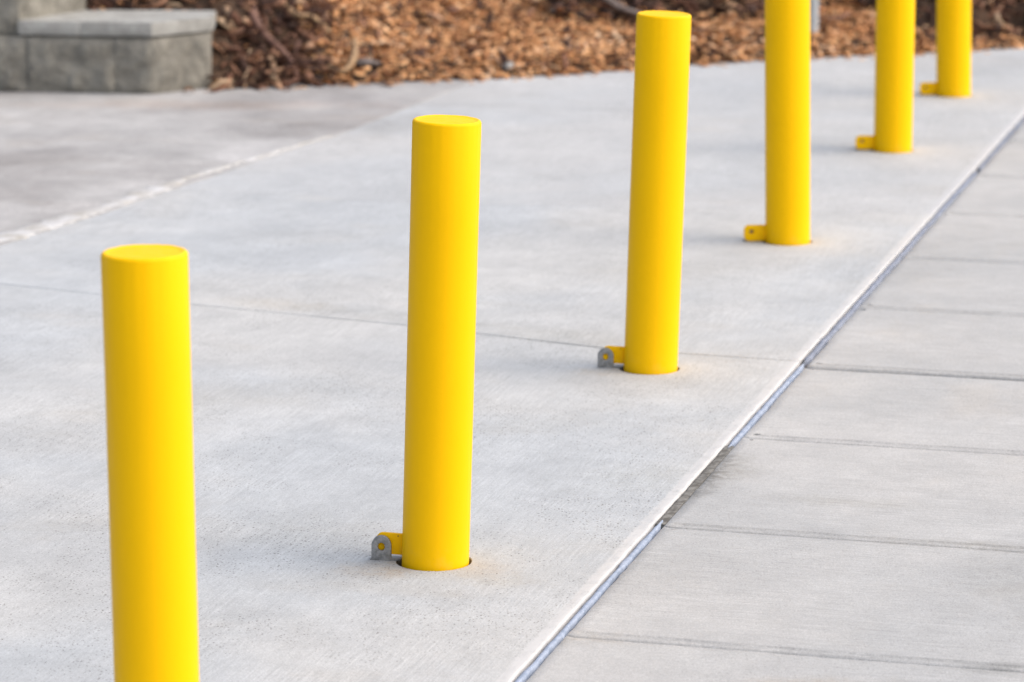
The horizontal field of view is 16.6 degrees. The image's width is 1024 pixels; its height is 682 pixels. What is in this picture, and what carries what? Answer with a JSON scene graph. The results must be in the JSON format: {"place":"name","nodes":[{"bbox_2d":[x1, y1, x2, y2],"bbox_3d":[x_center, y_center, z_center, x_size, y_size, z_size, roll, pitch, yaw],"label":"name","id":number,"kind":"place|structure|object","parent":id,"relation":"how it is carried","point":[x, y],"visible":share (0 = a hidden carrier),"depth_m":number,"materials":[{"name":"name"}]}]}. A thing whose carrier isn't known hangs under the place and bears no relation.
{"place":"outdoors","nodes":[
{"label":"outdoors","id":0,"kind":"place"},
{"bbox_2d":[0,79,475,245],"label":"pavement","id":1,"kind":"structure","parent":0,"point":[64,153],"depth_m":10.79,"materials":[{"name":"concrete"}]},
{"bbox_2d":[0,0,215,93],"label":"block wall","id":2,"kind":"structure","parent":1,"relation":"on","point":[64,46],"depth_m":11.65,"materials":[{"name":"grey concrete"}]},
{"bbox_2d":[0,136,331,241],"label":"mortar seam","id":3,"kind":"object","parent":1,"relation":"on","point":[23,232],"visible":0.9,"depth_m":9.43,"materials":[{"name":"grey concrete"}]},
{"bbox_2d":[0,284,799,681],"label":"pavement","id":4,"kind":"structure","parent":0,"point":[586,470],"depth_m":6.45,"materials":[{"name":"concrete"}]},
{"bbox_2d":[370,535,471,566],"bbox_3d":[-0.154,0.436,5.965,0.174,0.213,0.131,0,12,0],"label":"ground sleeve","id":5,"kind":"object","parent":4,"relation":"in","point":[377,553],"visible":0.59,"depth_m":5.95,"materials":[{"name":"metal"}]},
{"bbox_2d":[377,115,481,570],"bbox_3d":[-0.134,0.093,5.886,0.166,0.940,0.124,-5,13,-21],"label":"bollard","id":6,"kind":"object","parent":5,"relation":"in","point":[434,535],"visible":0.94,"depth_m":5.83,"materials":[{"name":"yellow metal"}]},
{"bbox_2d":[597,348,679,371],"bbox_3d":[0.270,0.120,7.469,0.176,0.213,0.131,0,12,0],"label":"ground sleeve","id":7,"kind":"object","parent":4,"relation":"in","point":[604,363],"visible":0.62,"depth_m":7.46,"materials":[{"name":"metal"}]},
{"bbox_2d":[603,10,690,374],"bbox_3d":[0.291,-0.223,7.390,0.165,0.940,0.125,-5,13,-23],"label":"bollard","id":8,"kind":"object","parent":7,"relation":"in","point":[659,129],"visible":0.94,"depth_m":7.33,"materials":[{"name":"yellow metal"}]},
{"bbox_2d":[0,191,932,364],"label":"pavement","id":9,"kind":"structure","parent":0,"point":[554,274],"depth_m":8.63,"materials":[{"name":"concrete"}]},
{"bbox_2d":[86,0,1023,91],"bbox_3d":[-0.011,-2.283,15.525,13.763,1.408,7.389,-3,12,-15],"label":"bark mulch","id":10,"kind":"object","parent":0,"point":[554,50],"visible":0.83,"depth_m":12.41,"materials":[{"name":"brown wood"}]},
{"bbox_2d":[249,7,298,75],"bbox_3d":[-0.814,-1.023,11.966,0.058,0.213,0.270,-11,16,-43],"label":"root piece","id":11,"kind":"object","parent":10,"relation":"on","point":[266,36],"visible":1,"depth_m":11.96,"materials":[{"name":"brown plant"}]},
{"bbox_2d":[282,2,330,33],"bbox_3d":[-0.724,-1.120,12.123,0.202,0.107,0.058,6,13,26],"label":"wood stick","id":12,"kind":"object","parent":10,"relation":"on","point":[297,15],"visible":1,"depth_m":12.10,"materials":[{"name":"brown wood"}]},
{"bbox_2d":[327,37,358,73],"bbox_3d":[-0.551,-0.979,12.022,0.082,0.090,0.304,3,12,15],"label":"wood stick","id":13,"kind":"object","parent":10,"relation":"on","point":[352,60],"visible":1,"depth_m":11.94,"materials":[{"name":"brown wood"}]},
{"bbox_2d":[354,58,380,67],"bbox_3d":[-0.498,-0.951,11.990,0.105,0.037,0.067,0,12,0],"label":"stone","id":14,"kind":"object","parent":10,"relation":"on","point":[364,62],"visible":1,"depth_m":11.97,"materials":[{"name":"grey stone"}]},
{"bbox_2d":[501,62,513,69],"bbox_3d":[-0.016,-0.949,12.083,0.044,0.031,0.042,0,12,0],"label":"stone","id":15,"kind":"object","parent":10,"relation":"on","point":[508,65],"visible":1,"depth_m":12.07,"materials":[{"name":"grey stone"}]},
{"bbox_2d":[549,0,640,17],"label":"fallen branch","id":16,"kind":"object","parent":10,"relation":"on","point":[621,8],"visible":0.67,"depth_m":12.77,"materials":[{"name":"grey wood"}]},
{"bbox_2d":[810,0,818,32],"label":"marker post","id":17,"kind":"object","parent":10,"relation":"on","point":[814,15],"depth_m":12.75,"materials":[{"name":"grey plastic"}]},
{"bbox_2d":[171,108,1023,216],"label":"pavement","id":18,"kind":"structure","parent":0,"point":[556,157],"depth_m":10.21,"materials":[{"name":"concrete"}]},
{"bbox_2d":[854,140,912,151],"bbox_3d":[1.109,-0.502,10.461,0.178,0.202,0.131,0,12,0],"label":"ground sleeve","id":19,"kind":"object","parent":18,"relation":"in","point":[861,141],"visible":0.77,"depth_m":10.45,"materials":[{"name":"metal"}]},
{"bbox_2d":[855,0,914,152],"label":"bollard","id":20,"kind":"object","parent":19,"relation":"in","point":[894,76],"visible":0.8,"depth_m":10.36,"materials":[{"name":"yellow metal"}]},
{"bbox_2d":[408,47,1023,112],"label":"pavement","id":21,"kind":"structure","parent":0,"point":[839,84],"depth_m":11.75,"materials":[{"name":"concrete"}]},
{"bbox_2d":[526,636,1023,681],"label":"pavement","id":22,"kind":"structure","parent":0,"point":[569,659],"depth_m":5.35,"materials":[{"name":"concrete"}]},
{"bbox_2d":[566,527,1023,672],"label":"pavement","id":23,"kind":"structure","parent":0,"point":[897,603],"depth_m":5.71,"materials":[{"name":"concrete"}]},
{"bbox_2d":[664,437,1023,552],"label":"pavement","id":24,"kind":"structure","parent":0,"point":[948,499],"depth_m":6.38,"materials":[{"name":"concrete"}]},
{"bbox_2d":[744,368,1023,455],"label":"pavement","id":25,"kind":"structure","parent":0,"point":[970,415],"depth_m":7.04,"materials":[{"name":"concrete"}]},
{"bbox_2d":[807,308,1023,381],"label":"pavement","id":26,"kind":"structure","parent":0,"point":[976,346],"depth_m":7.68,"materials":[{"name":"concrete"}]},
{"bbox_2d":[859,258,1023,316],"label":"pavement","id":27,"kind":"structure","parent":0,"point":[959,287],"depth_m":8.31,"materials":[{"name":"concrete"}]},
{"bbox_2d":[904,214,1023,264],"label":"pavement","id":28,"kind":"structure","parent":0,"point":[969,238],"depth_m":8.96,"materials":[{"name":"concrete"}]},
{"bbox_2d":[942,176,1023,217],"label":"pavement","id":29,"kind":"structure","parent":0,"point":[990,196],"depth_m":9.57,"materials":[{"name":"concrete"}]},
{"bbox_2d":[976,142,1023,178],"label":"pavement","id":30,"kind":"structure","parent":0,"point":[1006,160],"depth_m":10.19,"materials":[{"name":"concrete"}]},
{"bbox_2d":[1007,123,1023,142],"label":"pavement","id":31,"kind":"structure","parent":0,"point":[1017,136],"depth_m":10.71,"materials":[{"name":"concrete"}]},
{"bbox_3d":[-0.505,0.690,4.780,0.178,0.202,0.131,0,12,0],"label":"ground sleeve","id":32,"kind":"object","parent":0,"visible":0},
{"bbox_2d":[101,244,198,681],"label":"bollard","id":33,"kind":"object","parent":32,"relation":"in","point":[147,360],"visible":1,"depth_m":4.62,"materials":[{"name":"yellow metal"}]},
{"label":"joint filler","id":34,"kind":"structure","parent":0,"visible":0},
{"bbox_2d":[515,520,662,681],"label":"joint sealant","id":35,"kind":"object","parent":34,"relation":"on","point":[533,667],"visible":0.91,"depth_m":5.69,"materials":[{"name":"grey rubber"}]},
{"bbox_2d":[655,446,733,528],"bbox_3d":[0.342,0.278,6.490,0.018,0.032,0.611,3,12,15],"label":"joint filler","id":36,"kind":"object","parent":34,"relation":"on","point":[678,503],"visible":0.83,"depth_m":6.46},
{"bbox_2d":[728,363,803,447],"bbox_3d":[0.521,0.136,7.132,0.013,0.021,0.793,3,12,15],"label":"joint sealant","id":37,"kind":"object","parent":34,"relation":"on","point":[758,415],"visible":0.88,"depth_m":7.10,"materials":[{"name":"grey rubber"}]},
{"bbox_2d":[804,170,976,366],"bbox_3d":[0.982,-0.213,8.796,0.018,0.021,2.710,3,12,15],"label":"joint sealant","id":38,"kind":"object","parent":34,"relation":"on","point":[815,352],"visible":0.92,"depth_m":8.52,"materials":[{"name":"grey rubber"}]},
{"bbox_2d":[978,117,1023,171],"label":"joint sealant","id":39,"kind":"object","parent":34,"relation":"on","point":[1000,145],"visible":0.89,"depth_m":10.57,"materials":[{"name":"grey rubber"}]},
{"bbox_3d":[0.678,-0.187,8.960,0.178,0.202,0.131,0,12,0],"label":"ground sleeve","id":40,"kind":"object","parent":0,"visible":0},
{"bbox_2d":[744,0,809,245],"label":"bollard","id":41,"kind":"object","parent":40,"relation":"in","point":[787,122],"visible":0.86,"depth_m":8.84,"materials":[{"name":"yellow metal"}]},
{"bbox_3d":[1.439,-0.749,11.636,0.178,0.202,0.131,0,12,0],"label":"ground sleeve","id":42,"kind":"object","parent":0,"visible":0},
{"bbox_2d":[920,0,970,97],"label":"bollard","id":43,"kind":"object","parent":42,"relation":"in","point":[953,48],"visible":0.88,"depth_m":11.55,"materials":[{"name":"yellow metal"}]}
]}

